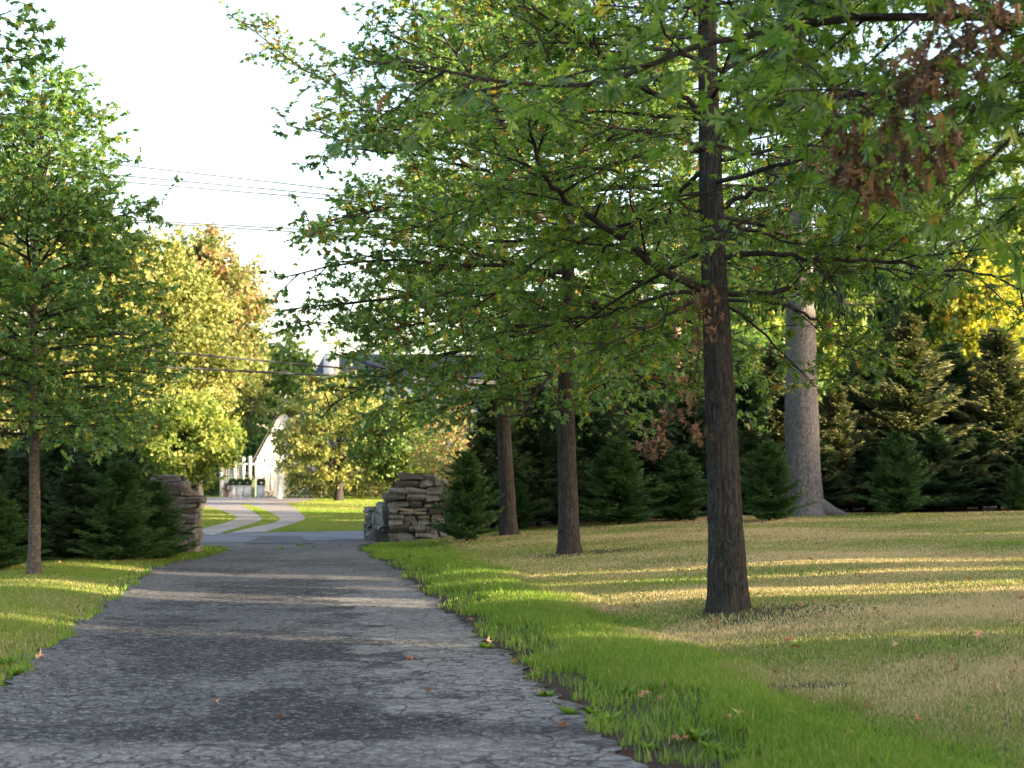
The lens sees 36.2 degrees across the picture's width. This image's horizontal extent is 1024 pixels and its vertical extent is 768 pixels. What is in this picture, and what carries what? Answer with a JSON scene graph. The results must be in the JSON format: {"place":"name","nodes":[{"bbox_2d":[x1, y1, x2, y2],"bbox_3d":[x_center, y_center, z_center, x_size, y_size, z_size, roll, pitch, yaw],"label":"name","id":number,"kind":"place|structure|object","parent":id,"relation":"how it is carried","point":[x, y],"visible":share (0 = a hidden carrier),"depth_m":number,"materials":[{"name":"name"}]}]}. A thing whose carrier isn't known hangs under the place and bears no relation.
{"place":"outdoors","nodes":[
{"label":"outdoors","id":0,"kind":"place"},
{"bbox_2d":[199,495,383,532],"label":"lawn grass","id":1,"kind":"structure","parent":0,"point":[350,516],"depth_m":57.98,"materials":[{"name":"green plant"}]},
{"bbox_2d":[0,540,648,767],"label":"driveway","id":2,"kind":"structure","parent":0,"point":[319,643],"depth_m":11.88,"materials":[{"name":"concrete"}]},
{"bbox_2d":[252,354,484,496],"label":"house","id":3,"kind":"structure","parent":0,"point":[265,449],"depth_m":95.94,"materials":[{"name":"white paint"}]},
{"bbox_2d":[0,477,1023,767],"bbox_3d":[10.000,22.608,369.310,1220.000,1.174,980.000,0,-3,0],"label":"ground","id":4,"kind":"structure","parent":0,"point":[552,679],"depth_m":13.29,"materials":[{"name":"green plant"}]},
{"bbox_2d":[0,448,11,490],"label":"spruce tree","id":5,"kind":"object","parent":4,"relation":"on","point":[4,454],"visible":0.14,"depth_m":29.81,"materials":[{"name":"green plant"}]},
{"bbox_2d":[0,491,50,569],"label":"spruce tree","id":6,"kind":"object","parent":4,"relation":"on","point":[12,556],"visible":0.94,"depth_m":25.44,"materials":[{"name":"green plant"}]},
{"bbox_2d":[10,436,41,458],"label":"spruce tree","id":7,"kind":"object","parent":4,"relation":"on","point":[23,449],"visible":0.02,"depth_m":32.83,"materials":[{"name":"green plant"}]},
{"bbox_2d":[0,452,62,560],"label":"spruce tree","id":8,"kind":"object","parent":4,"relation":"on","point":[14,482],"visible":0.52,"depth_m":28.17,"materials":[{"name":"green plant"}]},
{"bbox_2d":[0,0,67,170],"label":"oak tree","id":9,"kind":"object","parent":4,"relation":"on","point":[27,62],"visible":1,"depth_m":17.42,"materials":[{"name":"green plant"}]},
{"bbox_2d":[0,351,88,452],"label":"broadleaf tree","id":10,"kind":"object","parent":4,"relation":"on","point":[14,447],"visible":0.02,"depth_m":123.63,"materials":[{"name":"green plant"}]},
{"bbox_2d":[25,438,85,507],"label":"spruce tree","id":11,"kind":"object","parent":4,"relation":"on","point":[53,459],"visible":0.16,"depth_m":30.24,"materials":[{"name":"green plant"}]},
{"bbox_2d":[16,460,110,557],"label":"spruce tree","id":12,"kind":"object","parent":4,"relation":"on","point":[72,492],"visible":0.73,"depth_m":27.86,"materials":[{"name":"green plant"}]},
{"bbox_2d":[0,141,153,448],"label":"broadleaf tree","id":13,"kind":"object","parent":4,"relation":"on","point":[11,237],"visible":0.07,"depth_m":50.96,"materials":[{"name":"green plant"}]},
{"bbox_2d":[0,42,197,574],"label":"oak tree","id":14,"kind":"object","parent":4,"relation":"on","point":[23,281],"visible":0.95,"depth_m":23.33,"materials":[{"name":"green plant"}]},
{"bbox_2d":[50,432,148,534],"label":"spruce tree","id":15,"kind":"object","parent":4,"relation":"on","point":[101,466],"visible":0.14,"depth_m":29.34,"materials":[{"name":"green plant"}]},
{"bbox_2d":[62,458,190,559],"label":"spruce tree","id":16,"kind":"object","parent":4,"relation":"on","point":[121,512],"visible":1,"depth_m":27.52,"materials":[{"name":"green plant"}]},
{"bbox_2d":[123,449,167,490],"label":"spruce tree","id":17,"kind":"object","parent":4,"relation":"on","point":[134,454],"visible":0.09,"depth_m":31.40,"materials":[{"name":"green plant"}]},
{"bbox_2d":[59,224,257,472],"bbox_3d":[-12.939,-0.448,56.031,8.066,10.740,7.501,0,-3,0],"label":"broadleaf tree","id":18,"kind":"object","parent":4,"relation":"on","point":[187,303],"visible":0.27,"depth_m":55.09,"materials":[{"name":"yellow plant"}]},
{"bbox_2d":[134,479,199,557],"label":"spruce tree","id":19,"kind":"object","parent":4,"relation":"on","point":[164,517],"visible":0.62,"depth_m":28.93,"materials":[{"name":"green plant"}]},
{"bbox_2d":[144,474,206,552],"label":"stone gate wall","id":20,"kind":"structure","parent":4,"relation":"on","point":[185,494],"depth_m":31.69,"materials":[{"name":"grey stone"}]},
{"bbox_2d":[121,386,248,490],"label":"broadleaf tree","id":21,"kind":"object","parent":4,"relation":"on","point":[205,446],"visible":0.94,"depth_m":49.21,"materials":[{"name":"green plant"}]},
{"bbox_2d":[192,476,219,495],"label":"hedge","id":22,"kind":"object","parent":4,"relation":"on","point":[211,490],"visible":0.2,"depth_m":91.55,"materials":[{"name":"green plant"}]},
{"bbox_2d":[164,220,283,508],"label":"broadleaf tree","id":23,"kind":"object","parent":4,"relation":"on","point":[236,279],"visible":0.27,"depth_m":65.58,"materials":[{"name":"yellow plant"}]},
{"bbox_2d":[202,504,261,534],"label":"gravel lane","id":24,"kind":"structure","parent":4,"relation":"on","point":[244,515],"depth_m":55.38,"materials":[{"name":"grey gravel"}]},
{"bbox_2d":[214,323,278,494],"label":"broadleaf tree","id":25,"kind":"object","parent":4,"relation":"on","point":[253,388],"visible":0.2,"depth_m":94.57,"materials":[{"name":"green plant"}]},
{"bbox_2d":[220,456,272,496],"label":"picket fence","id":26,"kind":"object","parent":4,"relation":"on","point":[249,464],"visible":0.42,"depth_m":87.80,"materials":[{"name":"white paint"}]},
{"bbox_2d":[204,497,315,503],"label":"gravel court","id":27,"kind":"object","parent":4,"relation":"on","point":[225,500],"visible":0.67,"depth_m":77.91,"materials":[{"name":"grey gravel"}]},
{"bbox_2d":[228,478,235,497],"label":"planter","id":28,"kind":"object","parent":27,"relation":"on","point":[232,493],"visible":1,"depth_m":84.63,"materials":[{"name":"white paint"}]},
{"bbox_2d":[236,478,243,497],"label":"planter","id":29,"kind":"object","parent":27,"relation":"on","point":[239,490],"visible":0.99,"depth_m":84.63,"materials":[{"name":"white paint"}]},
{"bbox_2d":[243,478,251,497],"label":"planter","id":30,"kind":"object","parent":27,"relation":"on","point":[247,489],"visible":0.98,"depth_m":84.63,"materials":[{"name":"white paint"}]},
{"bbox_2d":[257,478,265,497],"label":"planter","id":31,"kind":"object","parent":27,"relation":"on","point":[261,490],"visible":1,"depth_m":84.63,"materials":[{"name":"white paint"}]},
{"bbox_2d":[276,463,281,498],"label":"lamp post","id":32,"kind":"object","parent":27,"relation":"on","point":[279,486],"visible":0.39,"depth_m":81.74,"materials":[{"name":"white paint"}]},
{"bbox_2d":[230,503,304,532],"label":"gravel lane","id":33,"kind":"structure","parent":4,"relation":"on","point":[286,513],"depth_m":57.38,"materials":[{"name":"grey gravel"}]},
{"bbox_2d":[235,328,319,482],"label":"broadleaf tree","id":34,"kind":"object","parent":4,"relation":"on","point":[286,385],"visible":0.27,"depth_m":122.95,"materials":[{"name":"green plant"}]},
{"bbox_2d":[263,364,408,500],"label":"broadleaf tree","id":35,"kind":"object","parent":4,"relation":"on","point":[308,443],"visible":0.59,"depth_m":76.30,"materials":[{"name":"green plant"}]},
{"bbox_2d":[284,465,394,498],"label":"hedge","id":36,"kind":"object","parent":4,"relation":"on","point":[294,479],"visible":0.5,"depth_m":83.55,"materials":[{"name":"green plant"}]},
{"bbox_2d":[370,529,388,541],"bbox_3d":[-3.138,3.649,37.516,0.534,0.351,0.379,1,-3,-10],"label":"boulder","id":37,"kind":"object","parent":4,"relation":"on","point":[377,535],"visible":0.77,"depth_m":37.37,"materials":[{"name":"grey stone"}]},
{"bbox_2d":[340,387,460,487],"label":"broadleaf tree","id":38,"kind":"object","parent":4,"relation":"on","point":[392,447],"visible":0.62,"depth_m":69.14,"materials":[{"name":"green plant"}]},
{"bbox_2d":[363,472,459,541],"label":"stone gate wall","id":39,"kind":"structure","parent":4,"relation":"on","point":[404,510],"depth_m":37.07,"materials":[{"name":"grey stone"}]},
{"bbox_2d":[398,397,476,485],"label":"broadleaf tree","id":40,"kind":"object","parent":4,"relation":"on","point":[440,449],"visible":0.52,"depth_m":59.65,"materials":[{"name":"green plant"}]},
{"bbox_2d":[218,0,680,535],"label":"oak tree","id":41,"kind":"object","parent":4,"relation":"on","point":[508,521],"visible":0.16,"depth_m":35.46,"materials":[{"name":"green plant"}]},
{"bbox_2d":[428,449,505,541],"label":"spruce tree","id":42,"kind":"object","parent":4,"relation":"on","point":[464,498],"visible":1,"depth_m":34.34,"materials":[{"name":"green plant"}]},
{"bbox_2d":[438,398,557,529],"bbox_3d":[-0.264,1.990,38.868,3.171,3.393,3.523,2,-4,-26],"label":"spruce tree","id":43,"kind":"object","parent":4,"relation":"on","point":[485,447],"visible":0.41,"depth_m":38.46,"materials":[{"name":"green plant"}]},
{"bbox_2d":[481,459,551,525],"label":"spruce tree","id":44,"kind":"object","parent":4,"relation":"on","point":[488,509],"visible":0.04,"depth_m":38.46,"materials":[{"name":"green plant"}]},
{"bbox_2d":[491,478,549,528],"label":"spruce tree","id":45,"kind":"object","parent":4,"relation":"on","point":[521,497],"visible":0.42,"depth_m":37.95,"materials":[{"name":"green plant"}]},
{"bbox_2d":[476,336,578,421],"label":"broadleaf tree","id":46,"kind":"object","parent":4,"relation":"on","point":[555,379],"visible":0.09,"depth_m":86.22,"materials":[{"name":"green plant"}]},
{"bbox_2d":[493,377,590,525],"bbox_3d":[0.473,1.745,39.635,3.520,3.805,3.412,-2,-4,36],"label":"spruce tree","id":47,"kind":"object","parent":4,"relation":"on","point":[542,439],"visible":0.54,"depth_m":39.03,"materials":[{"name":"green plant"}]},
{"bbox_2d":[520,445,601,523],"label":"spruce tree","id":48,"kind":"object","parent":4,"relation":"on","point":[551,515],"visible":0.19,"depth_m":38.91,"materials":[{"name":"green plant"}]},
{"bbox_2d":[249,0,897,554],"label":"oak tree","id":49,"kind":"object","parent":4,"relation":"on","point":[565,394],"visible":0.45,"depth_m":27.23,"materials":[{"name":"green plant"}]},
{"bbox_2d":[534,366,644,521],"bbox_3d":[1.853,1.501,40.409,3.446,4.214,3.828,-2,-4,36],"label":"spruce tree","id":50,"kind":"object","parent":4,"relation":"on","point":[583,444],"visible":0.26,"depth_m":39.82,"materials":[{"name":"green plant"}]},
{"bbox_2d":[594,710,623,721],"bbox_3d":[0.605,2.141,10.098,0.228,0.072,0.163,-3,-5,43],"label":"weed","id":51,"kind":"object","parent":4,"relation":"on","point":[609,717],"visible":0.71,"depth_m":10.07,"materials":[{"name":"green plant"}]},
{"bbox_2d":[577,436,667,523],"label":"spruce tree","id":52,"kind":"object","parent":4,"relation":"on","point":[618,482],"visible":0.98,"depth_m":37.17,"materials":[{"name":"green plant"}]},
{"bbox_2d":[575,275,686,381],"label":"broadleaf tree","id":53,"kind":"object","parent":4,"relation":"on","point":[611,295],"depth_m":88.82,"materials":[{"name":"green plant"}]},
{"bbox_2d":[597,343,706,515],"bbox_3d":[3.373,1.245,41.175,4.022,4.721,4.148,2,-4,-26],"label":"spruce tree","id":54,"kind":"object","parent":4,"relation":"on","point":[653,407],"visible":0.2,"depth_m":40.38,"materials":[{"name":"green plant"}]},
{"bbox_2d":[295,0,1023,322],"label":"oak tree","id":55,"kind":"object","parent":4,"relation":"on","point":[771,73],"visible":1,"depth_m":8.52,"materials":[{"name":"green plant"}]},
{"bbox_2d":[638,449,706,520],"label":"spruce tree","id":56,"kind":"object","parent":4,"relation":"on","point":[679,483],"visible":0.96,"depth_m":38.18,"materials":[{"name":"green plant"}]},
{"bbox_2d":[646,435,706,509],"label":"spruce tree","id":57,"kind":"object","parent":4,"relation":"on","point":[673,443],"visible":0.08,"depth_m":40.82,"materials":[{"name":"green plant"}]},
{"bbox_2d":[339,0,1023,613],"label":"oak tree","id":58,"kind":"object","parent":4,"relation":"on","point":[727,584],"visible":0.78,"depth_m":16.36,"materials":[{"name":"green plant"}]},
{"bbox_2d":[640,370,748,509],"bbox_3d":[4.740,1.574,41.758,3.787,3.979,3.409,1,-3,-13],"label":"spruce tree","id":59,"kind":"object","parent":4,"relation":"on","point":[696,451],"visible":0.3,"depth_m":41.14,"materials":[{"name":"green plant"}]},
{"bbox_2d":[678,726,716,739],"bbox_3d":[1.097,2.046,9.211,0.278,0.088,0.199,2,-4,-28],"label":"weed","id":60,"kind":"object","parent":4,"relation":"on","point":[693,733],"visible":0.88,"depth_m":9.17,"materials":[{"name":"green plant"}]},
{"bbox_2d":[698,739,729,751],"bbox_3d":[1.145,2.027,8.773,0.167,0.074,0.232,2,-4,-28],"label":"weed","id":61,"kind":"object","parent":4,"relation":"on","point":[713,744],"visible":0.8,"depth_m":8.79,"materials":[{"name":"green plant"}]},
{"bbox_2d":[669,181,772,389],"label":"broadleaf tree","id":62,"kind":"object","parent":4,"relation":"on","point":[757,257],"visible":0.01,"depth_m":91.74,"materials":[{"name":"green plant"}]},
{"bbox_2d":[698,439,753,510],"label":"spruce tree","id":63,"kind":"object","parent":4,"relation":"on","point":[703,508],"visible":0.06,"depth_m":41.19,"materials":[{"name":"green plant"}]},
{"bbox_2d":[681,250,785,369],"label":"broadleaf tree","id":64,"kind":"object","parent":4,"relation":"on","point":[778,333],"visible":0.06,"depth_m":85.99,"materials":[{"name":"green plant"}]},
{"bbox_2d":[700,353,784,513],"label":"spruce tree","id":65,"kind":"object","parent":4,"relation":"on","point":[750,392],"visible":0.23,"depth_m":41.99,"materials":[{"name":"green plant"}]},
{"bbox_2d":[702,430,822,513],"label":"spruce tree","id":66,"kind":"object","parent":4,"relation":"on","point":[754,435],"visible":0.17,"depth_m":41.70,"materials":[{"name":"green plant"}]},
{"bbox_2d":[732,324,823,423],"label":"broadleaf tree","id":67,"kind":"object","parent":4,"relation":"on","point":[756,342],"visible":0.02,"depth_m":75.86,"materials":[{"name":"green plant"}]},
{"bbox_2d":[740,439,818,520],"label":"spruce tree","id":68,"kind":"object","parent":4,"relation":"on","point":[767,485],"visible":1,"depth_m":35.94,"materials":[{"name":"green plant"}]},
{"bbox_2d":[748,330,827,402],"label":"broadleaf tree","id":69,"kind":"object","parent":4,"relation":"on","point":[822,383],"depth_m":81.11,"materials":[{"name":"green plant"}]},
{"bbox_2d":[741,344,840,498],"bbox_3d":[7.078,1.214,42.995,4.056,4.738,4.417,1,-4,-21],"label":"spruce tree","id":70,"kind":"object","parent":4,"relation":"on","point":[778,412],"visible":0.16,"depth_m":42.47,"materials":[{"name":"green plant"}]},
{"bbox_2d":[668,1,919,516],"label":"tree","id":71,"kind":"object","parent":4,"relation":"on","point":[802,441],"visible":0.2,"depth_m":39.38,"materials":[{"name":"green plant"}]},
{"bbox_2d":[769,283,883,403],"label":"broadleaf tree","id":72,"kind":"object","parent":4,"relation":"on","point":[834,351],"visible":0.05,"depth_m":86.42,"materials":[{"name":"green plant"}]},
{"bbox_2d":[820,440,868,507],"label":"spruce tree","id":73,"kind":"object","parent":4,"relation":"on","point":[828,487],"visible":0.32,"depth_m":41.66,"materials":[{"name":"green plant"}]},
{"bbox_2d":[818,383,877,508],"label":"spruce tree","id":74,"kind":"object","parent":4,"relation":"on","point":[834,424],"visible":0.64,"depth_m":42.19,"materials":[{"name":"green plant"}]},
{"bbox_2d":[820,345,884,509],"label":"spruce tree","id":75,"kind":"object","parent":4,"relation":"on","point":[857,404],"visible":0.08,"depth_m":43.95,"materials":[{"name":"green plant"}]},
{"bbox_2d":[833,673,882,711],"bbox_3d":[2.230,1.973,10.102,0.309,0.255,0.448,0,-3,0],"label":"grass tuft","id":76,"kind":"object","parent":4,"relation":"on","point":[850,699],"visible":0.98,"depth_m":10.07,"materials":[{"name":"green plant"}]},
{"bbox_2d":[812,179,924,320],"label":"broadleaf tree","id":77,"kind":"object","parent":4,"relation":"on","point":[825,212],"visible":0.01,"depth_m":97.11,"materials":[{"name":"green plant"}]},
{"bbox_2d":[828,433,947,511],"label":"spruce tree","id":78,"kind":"object","parent":4,"relation":"on","point":[870,454],"visible":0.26,"depth_m":42.03,"materials":[{"name":"green plant"}]},
{"bbox_2d":[849,431,940,513],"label":"spruce tree","id":79,"kind":"object","parent":4,"relation":"on","point":[899,478],"visible":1,"depth_m":38.90,"materials":[{"name":"green plant"}]},
{"bbox_2d":[845,218,959,426],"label":"broadleaf tree","id":80,"kind":"object","parent":4,"relation":"on","point":[918,307],"visible":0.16,"depth_m":88.40,"materials":[{"name":"green plant"}]},
{"bbox_2d":[866,101,963,323],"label":"broadleaf tree","id":81,"kind":"object","parent":4,"relation":"on","point":[926,200],"visible":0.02,"depth_m":105.52,"materials":[{"name":"green plant"}]},
{"bbox_2d":[844,311,1001,501],"bbox_3d":[11.047,0.761,42.796,4.536,5.551,4.939,-1,-4,24],"label":"spruce tree","id":82,"kind":"object","parent":4,"relation":"on","point":[905,408],"visible":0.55,"depth_m":42.59,"materials":[{"name":"green plant"}]},
{"bbox_2d":[861,423,1001,510],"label":"spruce tree","id":83,"kind":"object","parent":4,"relation":"on","point":[929,440],"visible":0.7,"depth_m":41.44,"materials":[{"name":"green plant"}]},
{"bbox_2d":[928,341,980,445],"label":"spruce tree","id":84,"kind":"object","parent":4,"relation":"on","point":[960,374],"visible":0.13,"depth_m":44.64,"materials":[{"name":"green plant"}]},
{"bbox_2d":[898,104,1023,322],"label":"broadleaf tree","id":85,"kind":"object","parent":4,"relation":"on","point":[952,178],"visible":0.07,"depth_m":98.67,"materials":[{"name":"green plant"}]},
{"bbox_2d":[924,247,1023,380],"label":"broadleaf tree","id":86,"kind":"object","parent":4,"relation":"on","point":[968,315],"visible":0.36,"depth_m":86.18,"materials":[{"name":"yellow plant"}]},
{"bbox_2d":[929,690,1019,736],"bbox_3d":[2.707,1.890,9.079,0.398,0.255,0.414,1,-4,-22],"label":"grass tuft","id":87,"kind":"object","parent":4,"relation":"on","point":[966,725],"visible":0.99,"depth_m":9.02,"materials":[{"name":"green plant"}]},
{"bbox_2d":[935,30,1023,263],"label":"broadleaf tree","id":88,"kind":"object","parent":4,"relation":"on","point":[1018,150],"visible":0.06,"depth_m":108.53,"materials":[{"name":"green plant"}]},
{"bbox_2d":[943,421,1019,509],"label":"spruce tree","id":89,"kind":"object","parent":4,"relation":"on","point":[985,443],"visible":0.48,"depth_m":42.07,"materials":[{"name":"green plant"}]},
{"bbox_2d":[945,325,1023,508],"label":"spruce tree","id":90,"kind":"object","parent":4,"relation":"on","point":[998,404],"visible":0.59,"depth_m":43.06,"materials":[{"name":"green plant"}]},
{"bbox_2d":[970,164,1023,375],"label":"broadleaf tree","id":91,"kind":"object","parent":4,"relation":"on","point":[1015,232],"visible":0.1,"depth_m":90.33,"materials":[{"name":"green plant"}]},
{"bbox_2d":[974,435,1023,504],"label":"spruce tree","id":92,"kind":"object","parent":4,"relation":"on","point":[1018,458],"visible":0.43,"depth_m":41.49,"materials":[{"name":"green plant"}]},
{"bbox_2d":[996,463,1023,510],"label":"spruce tree","id":93,"kind":"object","parent":4,"relation":"on","point":[1015,488],"visible":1,"depth_m":40.32,"materials":[{"name":"green plant"}]},
{"bbox_2d":[0,0,1023,476],"label":"sky","id":94,"kind":"structure","parent":0,"point":[175,66],"materials":[{"name":"white"}]},
{"bbox_2d":[200,505,996,542],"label":"road","id":95,"kind":"structure","parent":0,"point":[316,535],"depth_m":40.98,"materials":[{"name":"grey asphalt"}]},
{"bbox_2d":[247,536,312,542],"bbox_3d":[-5.529,3.805,38.262,1.609,0.001,4.518,0,-3,-5],"label":"road patch","id":96,"kind":"object","parent":95,"relation":"on","point":[279,539],"visible":1,"depth_m":38.32,"materials":[{"name":"grey asphalt"}]},
{"bbox_3d":[-30.000,-1.997,33.765,0.340,11.664,2.200,0,-3,0],"label":"utility pole","id":97,"kind":"object","parent":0,"visible":0},
{"bbox_2d":[23,173,350,200],"bbox_3d":[-12.400,-5.569,41.822,38.532,0.376,0.036,1,-4,-24],"label":"power line","id":98,"kind":"object","parent":97,"relation":"attached to","point":[218,189],"visible":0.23,"depth_m":43.69,"materials":[{"name":"metal"}]},
{"bbox_2d":[13,152,401,196],"bbox_3d":[-12.400,-6.082,41.852,38.532,1.398,0.036,1,-4,-24],"label":"power line","id":99,"kind":"object","parent":97,"relation":"attached to","point":[224,176],"visible":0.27,"depth_m":43.78,"materials":[{"name":"metal"}]},
{"bbox_2d":[6,214,488,244],"bbox_3d":[-12.400,-4.472,41.758,38.531,0.127,0.036,1,-4,-24],"label":"power line","id":100,"kind":"object","parent":97,"relation":"attached to","point":[231,227],"visible":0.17,"depth_m":43.75,"materials":[{"name":"metal"}]},
{"bbox_2d":[0,358,550,386],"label":"power line","id":101,"kind":"object","parent":97,"relation":"attached to","point":[250,371],"visible":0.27,"depth_m":43.78,"materials":[{"name":"metal"}]},
{"bbox_2d":[0,212,585,245],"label":"power line","id":102,"kind":"object","parent":97,"relation":"attached to","point":[222,225],"visible":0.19,"depth_m":43.69,"materials":[{"name":"metal"}]},
{"bbox_2d":[46,340,613,393],"bbox_3d":[-12.400,-1.146,41.565,38.534,2.360,0.060,1,-4,-24],"label":"power line","id":103,"kind":"object","parent":97,"relation":"attached to","point":[264,360],"visible":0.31,"depth_m":43.85,"materials":[{"name":"metal"}]},
{"bbox_2d":[77,171,642,223],"bbox_3d":[-12.400,-5.757,41.833,38.532,0.679,0.036,1,-4,-24],"label":"power line","id":104,"kind":"object","parent":97,"relation":"attached to","point":[234,186],"visible":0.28,"depth_m":43.87,"materials":[{"name":"metal"}]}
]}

